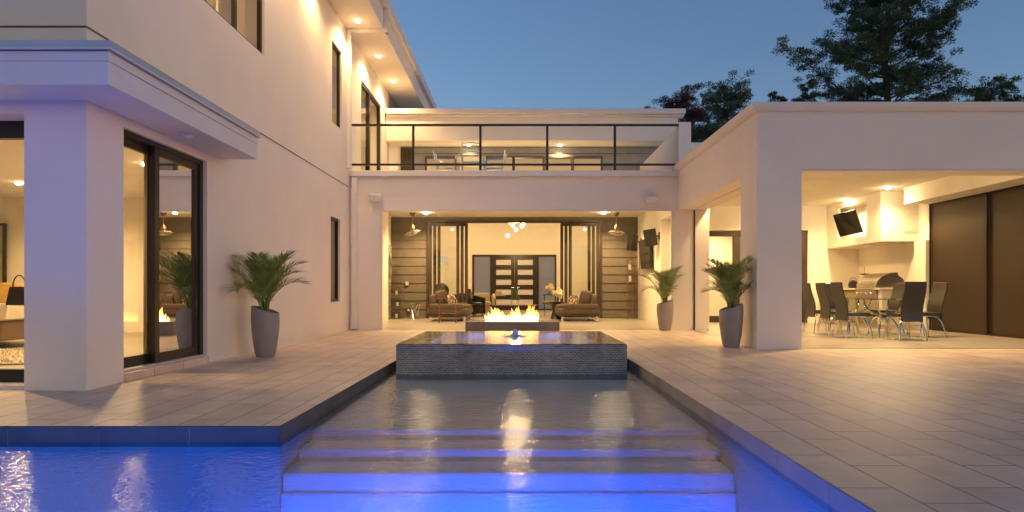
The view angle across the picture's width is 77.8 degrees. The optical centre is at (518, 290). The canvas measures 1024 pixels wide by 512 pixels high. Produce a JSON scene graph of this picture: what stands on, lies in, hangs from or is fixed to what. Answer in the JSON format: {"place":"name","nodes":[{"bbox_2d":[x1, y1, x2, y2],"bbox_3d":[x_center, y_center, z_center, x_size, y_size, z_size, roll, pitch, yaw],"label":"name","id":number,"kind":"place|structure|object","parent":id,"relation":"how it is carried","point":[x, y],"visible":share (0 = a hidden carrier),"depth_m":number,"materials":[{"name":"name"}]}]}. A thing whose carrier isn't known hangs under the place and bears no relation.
{"place":"outdoors","nodes":[
{"label":"outdoors","id":0,"kind":"place"},
{"bbox_2d":[0,367,802,509],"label":"water","id":1,"kind":"structure","parent":0,"point":[503,384],"depth_m":5.97,"materials":[{"name":"blue liquid"}]},
{"bbox_2d":[432,256,447,265],"bbox_3d":[-3.035,-0.210,24.500,0.600,2.220,0.600,0,0,0],"label":"floor lamp","id":2,"kind":"object","parent":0,"point":[444,260],"visible":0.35,"depth_m":24.28,"materials":[{"name":"white fabric"}]},
{"bbox_2d":[436,283,448,293],"bbox_3d":[-2.878,0.300,23.600,0.512,1.200,0.359,0,0,-32],"label":"disc sculpture","id":3,"kind":"object","parent":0,"point":[444,287],"visible":0.27,"depth_m":23.56,"materials":[{"name":"brown metal"}]},
{"bbox_2d":[494,291,502,294],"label":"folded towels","id":4,"kind":"object","parent":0,"point":[498,292],"visible":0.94,"depth_m":24.38,"materials":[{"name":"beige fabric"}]},
{"bbox_2d":[0,307,1023,511],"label":"deck","id":5,"kind":"structure","parent":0,"point":[908,429],"depth_m":5.21,"materials":[{"name":"tile"}]},
{"bbox_2d":[227,250,310,356],"bbox_3d":[-3.503,0.158,8.725,1.190,1.485,1.276,0,0,44],"label":"potted palm","id":6,"kind":"object","parent":5,"relation":"on","point":[265,322],"visible":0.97,"depth_m":8.59,"materials":[{"name":"green plant"}]},
{"bbox_2d":[0,369,827,511],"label":"pool","id":7,"kind":"structure","parent":5,"relation":"in","point":[227,481],"depth_m":4.23,"materials":[{"name":"liquid"}]},
{"bbox_2d":[0,359,627,446],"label":"coping","id":8,"kind":"object","parent":7,"relation":"on","point":[194,436],"visible":0.6,"depth_m":4.22,"materials":[{"name":"grey stone"}]},
{"bbox_2d":[281,372,735,511],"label":"pool steps","id":9,"kind":"structure","parent":7,"relation":"in","point":[513,478],"depth_m":4.56,"materials":[{"name":"paint"}]},
{"bbox_2d":[628,359,875,511],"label":"coping","id":10,"kind":"object","parent":7,"relation":"on","point":[823,493],"visible":0.92,"depth_m":3.69,"materials":[{"name":"grey stone"}]},
{"bbox_2d":[396,329,626,379],"bbox_3d":[-0.083,0.860,8.829,2.761,0.641,2.482,0,0,0],"label":"spa","id":11,"kind":"object","parent":5,"relation":"on","point":[515,352],"visible":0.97,"depth_m":7.59,"materials":[{"name":"tile"}]},
{"bbox_2d":[0,0,1023,390],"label":"house","id":12,"kind":"structure","parent":5,"relation":"on","point":[268,102],"depth_m":11.00,"materials":[{"name":"paint"}]},
{"bbox_2d":[0,223,6,282],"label":"picture frame","id":13,"kind":"object","parent":12,"relation":"on","point":[3,252],"visible":0.58,"depth_m":12.52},
{"bbox_2d":[0,348,23,364],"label":"rug","id":14,"kind":"object","parent":12,"relation":"on","point":[8,356],"visible":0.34,"depth_m":7.66,"materials":[{"name":"beige carpet"}]},
{"bbox_2d":[0,303,23,340],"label":"bed","id":15,"kind":"object","parent":12,"relation":"on","point":[11,322],"visible":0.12,"depth_m":9.06,"materials":[{"name":"fabric"}]},
{"bbox_2d":[0,283,23,302],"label":"throw pillow","id":16,"kind":"object","parent":15,"relation":"on","point":[4,288],"visible":0.3,"depth_m":9.15,"materials":[{"name":"orange fabric"}]},
{"bbox_2d":[5,275,23,305],"bbox_3d":[-6.999,-0.011,8.910,0.317,0.436,0.118,0,0,0],"label":"handbag","id":17,"kind":"object","parent":15,"relation":"on","point":[15,296],"visible":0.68,"depth_m":8.86,"materials":[{"name":"black leather"}]},
{"bbox_2d":[0,121,23,381],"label":"window frame","id":18,"kind":"structure","parent":12,"relation":"in","point":[9,130],"depth_m":5.98,"materials":[{"name":"brown metal"}]},
{"bbox_2d":[143,155,146,353],"bbox_3d":[-4.227,-0.495,7.253,0.075,2.610,0.174,0,0,0],"label":"curtain","id":19,"kind":"object","parent":12,"relation":"hanging from","point":[145,270],"visible":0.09,"depth_m":7.17,"materials":[{"name":"fabric"}]},
{"bbox_2d":[178,132,195,138],"bbox_3d":[-3.630,-1.690,6.950,0.170,0.047,0.170,0,0,0],"label":"recessed light","id":20,"kind":"object","parent":12,"relation":"attached to","point":[186,135],"visible":1,"depth_m":6.92,"materials":[{"name":"white plastic"}]},
{"bbox_2d":[216,0,230,23],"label":"curtain","id":21,"kind":"object","parent":12,"relation":"hanging from","point":[223,8],"depth_m":9.45,"materials":[{"name":"fabric"}]},
{"bbox_2d":[204,0,261,53],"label":"window","id":22,"kind":"structure","parent":12,"relation":"in","point":[233,2],"depth_m":9.70,"materials":[{"name":"brown metal"}]},
{"bbox_2d":[330,217,340,302],"bbox_3d":[-3.944,-0.650,13.525,0.112,1.820,0.730,0,0,0],"label":"window","id":23,"kind":"structure","parent":12,"relation":"in","point":[333,219],"depth_m":13.82,"materials":[{"name":"black glass"}]},
{"bbox_2d":[332,43,339,127],"bbox_3d":[-3.970,-4.395,13.635,0.060,1.710,0.730,0,0,0],"label":"window","id":24,"kind":"structure","parent":12,"relation":"in","point":[334,48],"depth_m":13.95,"materials":[{"name":"black glass"}]},
{"bbox_2d":[361,81,379,169],"bbox_3d":[-4.035,-4.015,16.890,0.210,2.470,2.340,0,0,0],"label":"balcony door","id":25,"kind":"structure","parent":12,"relation":"in","point":[368,96],"depth_m":16.74,"materials":[{"name":"brown metal"}]},
{"bbox_2d":[369,194,381,201],"bbox_3d":[-3.272,-2.131,14.570,0.275,0.206,0.218,0,0,0],"label":"outdoor speaker","id":26,"kind":"object","parent":12,"relation":"attached to","point":[375,197],"visible":1,"depth_m":14.48},
{"bbox_2d":[388,245,391,277],"bbox_3d":[-4.146,-0.942,20.000,0.050,1.040,1.240,0,0,0],"label":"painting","id":27,"kind":"object","parent":12,"relation":"attached to","point":[389,261],"visible":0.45,"depth_m":20.28,"materials":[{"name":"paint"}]},
{"bbox_2d":[404,213,420,235],"bbox_3d":[-3.292,-2.052,19.700,0.502,0.728,0.524,0,0,0],"label":"cage fan","id":28,"kind":"object","parent":12,"relation":"hanging from","point":[412,229],"visible":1,"depth_m":19.64},
{"bbox_2d":[425,156,455,169],"bbox_3d":[-2.384,-3.609,19.430,0.934,0.988,0.140,0,0,0],"label":"window","id":29,"kind":"structure","parent":12,"relation":"in","point":[426,157],"depth_m":19.36,"materials":[{"name":"metal"}]},
{"bbox_2d":[432,150,454,169],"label":"metal chair","id":30,"kind":"object","parent":12,"relation":"on","point":[436,159],"visible":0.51,"depth_m":16.56,"materials":[{"name":"silver metal"}]},
{"bbox_2d":[455,155,486,169],"bbox_3d":[-1.257,-3.136,16.800,0.800,0.750,0.700,0,0,0],"label":"balcony table","id":31,"kind":"object","parent":12,"relation":"on","point":[468,158],"visible":0.67,"depth_m":16.58,"materials":[{"name":"metal"}]},
{"bbox_2d":[461,142,482,169],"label":"metal chair","id":32,"kind":"object","parent":12,"relation":"on","point":[462,143],"visible":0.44,"depth_m":15.76,"materials":[{"name":"silver metal"}]},
{"bbox_2d":[485,150,507,169],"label":"metal chair","id":33,"kind":"object","parent":12,"relation":"on","point":[504,159],"visible":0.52,"depth_m":16.56,"materials":[{"name":"silver metal"}]},
{"bbox_2d":[487,156,513,169],"bbox_3d":[-0.576,-3.609,19.430,0.846,0.988,0.140,0,0,0],"label":"window","id":34,"kind":"structure","parent":12,"relation":"in","point":[488,157],"depth_m":19.36,"materials":[{"name":"metal"}]},
{"bbox_2d":[492,256,513,308],"bbox_3d":[-0.723,-0.385,29.674,1.063,2.446,0.132,0,0,0],"label":"door","id":35,"kind":"structure","parent":12,"relation":"in","point":[502,266],"depth_m":29.68,"materials":[{"name":"brown wood"}]},
{"bbox_2d":[506,223,524,236],"bbox_3d":[-0.109,-3.277,26.000,0.804,2.208,0.450,0,0,0],"label":"chandelier","id":36,"kind":"object","parent":12,"relation":"hanging from","point":[522,225],"visible":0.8,"depth_m":25.93,"materials":[{"name":"white glass"}]},
{"bbox_2d":[352,124,678,169],"bbox_3d":[-0.078,-3.312,14.680,7.553,1.086,0.060,0,0,0],"label":"balcony railing","id":37,"kind":"object","parent":12,"relation":"on","point":[480,164],"visible":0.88,"depth_m":14.65,"materials":[{"name":"brown metal"}]},
{"bbox_2d":[515,256,536,308],"bbox_3d":[0.353,-0.385,29.674,1.058,2.446,0.132,0,0,0],"label":"door","id":38,"kind":"structure","parent":12,"relation":"in","point":[525,266],"depth_m":29.68,"materials":[{"name":"brown wood"}]},
{"bbox_2d":[514,156,543,169],"bbox_3d":[0.313,-3.609,19.430,0.921,0.988,0.140,0,0,0],"label":"window","id":39,"kind":"structure","parent":12,"relation":"in","point":[515,157],"depth_m":19.36,"materials":[{"name":"metal"}]},
{"bbox_2d":[545,156,571,169],"bbox_3d":[1.220,-3.609,19.430,0.833,0.988,0.140,0,0,0],"label":"window","id":40,"kind":"structure","parent":12,"relation":"in","point":[549,157],"depth_m":19.36,"materials":[{"name":"brown metal"}]},
{"bbox_2d":[573,156,602,169],"bbox_3d":[2.109,-3.609,19.430,0.909,0.988,0.140,0,0,0],"label":"window","id":41,"kind":"structure","parent":12,"relation":"in","point":[574,157],"depth_m":19.36,"materials":[{"name":"brown metal"}]},
{"bbox_2d":[608,213,624,235],"bbox_3d":[3.038,-2.064,19.700,0.525,0.703,0.526,0,0,0],"label":"cage fan","id":42,"kind":"object","parent":12,"relation":"hanging from","point":[616,227],"visible":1,"depth_m":19.65},
{"bbox_2d":[626,235,641,250],"bbox_3d":[3.689,-1.520,20.220,0.448,0.498,0.314,0,0,-16],"label":"monitor speaker","id":43,"kind":"object","parent":12,"relation":"attached to","point":[632,242],"visible":0.89,"depth_m":20.10},
{"bbox_2d":[638,239,653,268],"bbox_3d":[3.812,-1.089,18.903,0.210,0.901,1.208,0,0,-3],"label":"television","id":44,"kind":"object","parent":12,"relation":"attached to","point":[646,258],"visible":0.84,"depth_m":18.85,"materials":[{"name":"black plastic"}]},
{"bbox_2d":[643,228,659,246],"bbox_3d":[3.714,-1.476,17.602,0.409,0.492,0.334,0,0,-30],"label":"monitor speaker","id":45,"kind":"object","parent":12,"relation":"attached to","point":[650,237],"visible":1,"depth_m":17.51},
{"bbox_2d":[645,196,657,202],"bbox_3d":[3.050,-2.093,14.571,0.265,0.188,0.217,0,0,0],"label":"outdoor speaker","id":46,"kind":"object","parent":12,"relation":"attached to","point":[651,199],"visible":1,"depth_m":14.47},
{"bbox_2d":[833,209,865,236],"bbox_3d":[8.573,-1.724,16.256,0.711,0.638,0.712,0,0,0],"label":"television","id":47,"kind":"object","parent":12,"relation":"attached to","point":[847,223],"visible":0.84,"depth_m":16.21,"materials":[{"name":"metal"}]},
{"bbox_2d":[465,302,558,330],"bbox_3d":[-0.123,0.564,13.125,1.885,0.673,0.850,0,0,0],"label":"fire pit","id":48,"kind":"object","parent":5,"relation":"on","point":[498,321],"visible":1,"depth_m":12.70,"materials":[{"name":"concrete"}]},
{"bbox_2d":[635,265,683,330],"bbox_3d":[3.232,0.149,14.522,1.159,1.502,1.190,0,0,27],"label":"potted palm","id":49,"kind":"object","parent":5,"relation":"on","point":[666,281],"visible":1,"depth_m":14.29,"materials":[{"name":"green plant"}]},
{"bbox_2d":[644,81,709,142],"bbox_3d":[7.819,-4.597,31.118,4.099,11.035,3.898,0,0,0],"label":"tree","id":50,"kind":"object","parent":5,"relation":"on","point":[693,114],"visible":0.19,"depth_m":30.25,"materials":[{"name":"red plant"}]},
{"bbox_2d":[700,256,754,347],"bbox_3d":[3.418,0.161,10.091,1.222,1.478,1.044,0,0,0],"label":"potted palm","id":51,"kind":"object","parent":5,"relation":"on","point":[728,275],"visible":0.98,"depth_m":9.98,"materials":[{"name":"green plant"}]},
{"bbox_2d":[382,310,1023,347],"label":"patio floor","id":52,"kind":"structure","parent":0,"point":[822,338],"depth_m":13.33,"materials":[{"name":"tile"}]},
{"bbox_2d":[409,303,419,318],"bbox_3d":[-3.297,0.639,20.200,0.380,0.515,0.380,0,0,0],"label":"wire side table","id":53,"kind":"object","parent":52,"relation":"on","point":[414,311],"visible":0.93,"depth_m":20.19,"materials":[{"name":"silver metal"}]},
{"bbox_2d":[438,298,456,322],"bbox_3d":[-1.964,0.557,17.695,0.540,0.695,0.331,0,0,0],"label":"side table","id":54,"kind":"object","parent":52,"relation":"on","point":[440,313],"visible":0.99,"depth_m":17.54,"materials":[{"name":"brown wood"}]},
{"bbox_2d":[427,290,472,321],"bbox_3d":[-2.043,0.443,19.200,1.240,0.919,2.100,0,0,0],"label":"sofa","id":55,"kind":"object","parent":52,"relation":"on","point":[463,310],"visible":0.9,"depth_m":18.21,"materials":[{"name":"brown fabric"}]},
{"bbox_2d":[446,294,456,303],"bbox_3d":[-1.960,0.300,18.600,0.140,0.400,0.400,-25,-8,18],"label":"throw pillow","id":56,"kind":"object","parent":55,"relation":"on","point":[450,301],"visible":0.52,"depth_m":18.47,"materials":[{"name":"fabric"}]},
{"bbox_2d":[453,293,485,316],"bbox_3d":[-1.696,0.489,22.224,0.819,0.828,0.973,0,0,30],"label":"armchair","id":57,"kind":"object","parent":52,"relation":"on","point":[478,303],"visible":0.42,"depth_m":22.12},
{"bbox_2d":[468,289,472,299],"bbox_3d":[-1.676,0.120,22.000,0.120,0.400,0.400,-15,4,-14],"label":"throw pillow","id":58,"kind":"object","parent":57,"relation":"on","point":[470,294],"visible":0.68,"depth_m":21.82,"materials":[{"name":"fabric"}]},
{"bbox_2d":[474,293,495,314],"bbox_3d":[-1.341,0.489,23.547,0.973,0.828,0.819,0,0,-8],"label":"armchair","id":59,"kind":"object","parent":52,"relation":"on","point":[487,297],"visible":0.4,"depth_m":23.65,"materials":[{"name":"beige fabric"}]},
{"bbox_2d":[489,305,538,316],"bbox_3d":[-0.142,0.695,22.000,1.700,0.410,0.700,0,0,0],"label":"coffee table","id":60,"kind":"object","parent":52,"relation":"on","point":[495,306],"visible":0.73,"depth_m":21.65,"materials":[{"name":"brown wood"}]},
{"bbox_2d":[511,287,518,304],"bbox_3d":[-0.127,0.179,21.900,0.258,0.620,0.258,0,0,30],"label":"potted cactus","id":61,"kind":"object","parent":60,"relation":"on","point":[514,298],"visible":1,"depth_m":21.86,"materials":[{"name":"green plant"}]},
{"bbox_2d":[542,300,555,315],"bbox_3d":[1.074,0.618,22.500,0.500,0.567,0.500,0,0,0],"label":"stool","id":62,"kind":"object","parent":52,"relation":"on","point":[546,302],"visible":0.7,"depth_m":22.36,"materials":[{"name":"brown wood"}]},
{"bbox_2d":[543,294,557,310],"bbox_3d":[1.453,0.530,28.500,0.700,0.739,0.300,0,0,0],"label":"console table","id":63,"kind":"object","parent":52,"relation":"on","point":[549,294],"visible":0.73,"depth_m":28.38,"materials":[{"name":"brown wood"}]},
{"bbox_2d":[545,283,554,293],"bbox_3d":[1.407,-0.090,28.493,0.435,0.501,0.413,0,0,0],"label":"flower vase","id":64,"kind":"object","parent":63,"relation":"on","point":[550,286],"visible":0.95,"depth_m":28.44,"materials":[{"name":"white glass"}]},
{"bbox_2d":[549,302,563,318],"bbox_3d":[1.212,0.622,20.200,0.480,0.556,0.480,0,0,0],"label":"drum table","id":65,"kind":"object","parent":52,"relation":"on","point":[554,315],"visible":0.68,"depth_m":20.06,"materials":[{"name":"black wood"}]},
{"bbox_2d":[552,288,563,301],"bbox_3d":[1.249,0.121,20.194,0.385,0.444,0.367,0,0,0],"label":"flower vase","id":66,"kind":"object","parent":65,"relation":"on","point":[559,291],"visible":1,"depth_m":20.15,"materials":[{"name":"yellow glass"}]},
{"bbox_2d":[555,290,599,321],"bbox_3d":[1.750,0.443,19.200,1.240,0.919,2.100,0,0,0],"label":"sofa","id":67,"kind":"object","parent":52,"relation":"on","point":[586,305],"visible":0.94,"depth_m":18.20,"materials":[{"name":"brown fabric"}]},
{"bbox_2d":[567,295,578,303],"bbox_3d":[1.582,0.300,18.420,0.140,0.380,0.380,25,-12,-28],"label":"throw pillow","id":68,"kind":"object","parent":67,"relation":"on","point":[573,299],"visible":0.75,"depth_m":18.32,"materials":[{"name":"fabric"}]},
{"bbox_2d":[802,283,837,333],"bbox_3d":[6.407,0.367,13.550,0.591,1.062,0.514,0,0,0],"label":"dining chair","id":69,"kind":"object","parent":52,"relation":"on","point":[811,310],"visible":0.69,"depth_m":13.48,"materials":[{"name":"leather"}]},
{"bbox_2d":[817,284,850,330],"bbox_3d":[7.120,0.367,14.383,0.514,1.062,0.591,0,0,0],"label":"dining chair","id":70,"kind":"object","parent":52,"relation":"on","point":[830,295],"visible":0.15,"depth_m":14.57,"materials":[{"name":"leather"}]},
{"bbox_2d":[815,283,854,335],"bbox_3d":[6.386,0.367,12.850,0.591,1.062,0.514,0,0,0],"label":"dining chair","id":71,"kind":"object","parent":52,"relation":"on","point":[824,301],"visible":0.75,"depth_m":12.79,"materials":[{"name":"leather"}]},
{"bbox_2d":[830,282,872,338],"bbox_3d":[6.327,0.367,12.099,0.591,1.062,0.514,0,0,-2],"label":"dining chair","id":72,"kind":"object","parent":52,"relation":"on","point":[840,301],"visible":1,"depth_m":12.00,"materials":[{"name":"leather"}]},
{"bbox_2d":[829,298,901,337],"bbox_3d":[7.120,0.526,12.950,1.120,0.752,2.100,0,0,0],"label":"dining table","id":73,"kind":"object","parent":52,"relation":"on","point":[882,316],"visible":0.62,"depth_m":12.52,"materials":[{"name":"clear glass"}]},
{"bbox_2d":[822,288,920,328],"bbox_3d":[8.912,0.417,16.170,1.105,0.965,2.940,0,0,0],"label":"outdoor kitchen","id":74,"kind":"object","parent":52,"relation":"on","point":[881,293],"visible":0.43,"depth_m":14.85,"materials":[{"name":"stone"}]},
{"bbox_2d":[845,291,856,320],"bbox_3d":[8.415,0.380,16.120,0.047,0.760,0.560,0,0,0],"label":"cabinet door","id":75,"kind":"structure","parent":74,"relation":"in","point":[849,294],"depth_m":16.01,"materials":[{"name":"metal"}]},
{"bbox_2d":[848,278,857,287],"bbox_3d":[8.720,-0.205,16.550,0.240,0.277,0.240,0,0,0],"label":"kettle","id":76,"kind":"object","parent":74,"relation":"on","point":[852,283],"visible":0.88,"depth_m":16.47,"materials":[{"name":"grey metal"}]},
{"bbox_2d":[855,272,904,324],"bbox_3d":[8.724,0.182,15.355,0.793,1.235,0.850,0,0,0],"label":"gas grill","id":77,"kind":"object","parent":74,"relation":"in","point":[867,284],"visible":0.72,"depth_m":15.14,"materials":[{"name":"metal"}]},
{"bbox_2d":[858,301,866,321],"bbox_3d":[8.402,0.505,15.559,0.074,0.530,0.401,0,0,0],"label":"door","id":78,"kind":"structure","parent":77,"relation":"in","point":[861,307],"depth_m":15.59,"materials":[{"name":"wood"}]},
{"bbox_2d":[866,301,876,323],"bbox_3d":[8.402,0.505,15.150,0.074,0.530,0.401,0,0,0],"label":"door","id":79,"kind":"structure","parent":77,"relation":"in","point":[873,306],"depth_m":15.11,"materials":[{"name":"metal"}]},
{"bbox_2d":[866,283,904,331],"bbox_3d":[7.833,0.367,13.520,0.591,1.062,0.514,0,0,0],"label":"dining chair","id":80,"kind":"object","parent":52,"relation":"on","point":[897,292],"visible":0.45,"depth_m":13.49,"materials":[{"name":"leather"}]},
{"bbox_2d":[885,311,924,335],"bbox_3d":[7.833,0.367,12.852,0.591,1.062,0.514,0,0,-3],"label":"dining chair","id":81,"kind":"object","parent":52,"relation":"on","point":[901,323],"visible":0.13,"depth_m":12.85,"materials":[{"name":"leather"}]},
{"bbox_2d":[883,282,927,340],"bbox_3d":[7.071,0.367,11.586,0.514,1.062,0.591,0,0,-1],"label":"dining chair","id":82,"kind":"object","parent":52,"relation":"on","point":[912,301],"visible":1,"depth_m":11.39,"materials":[{"name":"leather"}]},
{"bbox_2d":[903,282,947,337],"bbox_3d":[7.833,0.367,12.201,0.591,1.062,0.514,0,0,-2],"label":"dining chair","id":83,"kind":"object","parent":52,"relation":"on","point":[936,300],"visible":0.81,"depth_m":12.14,"materials":[{"name":"leather"}]},
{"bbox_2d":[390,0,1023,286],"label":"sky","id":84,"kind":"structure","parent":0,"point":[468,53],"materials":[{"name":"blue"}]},
{"bbox_2d":[691,69,755,142],"bbox_3d":[8.698,-4.198,27.207,3.048,10.221,3.393,0,0,0],"label":"tree","id":85,"kind":"object","parent":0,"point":[732,101],"visible":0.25,"depth_m":26.62,"materials":[{"name":"green plant"}]},
{"bbox_2d":[767,91,787,101],"bbox_3d":[15.520,-5.568,38.033,1.984,12.980,1.698,0,0,-22],"label":"tree","id":86,"kind":"object","parent":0,"point":[775,96],"visible":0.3,"depth_m":37.69,"materials":[{"name":"green plant"}]},
{"bbox_2d":[791,76,818,101],"bbox_3d":[16.154,-5.548,35.938,2.678,12.939,2.817,0,0,0],"label":"tree","id":87,"kind":"object","parent":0,"point":[805,97],"visible":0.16,"depth_m":35.67,"materials":[{"name":"green plant"}]},
{"bbox_2d":[771,0,978,101],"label":"pine tree","id":88,"kind":"object","parent":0,"point":[880,41],"visible":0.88,"depth_m":29.21,"materials":[{"name":"green plant"}]},
{"bbox_2d":[961,73,1023,101],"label":"tree","id":89,"kind":"object","parent":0,"point":[987,94],"visible":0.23,"depth_m":33.15,"materials":[{"name":"green plant"}]}
]}

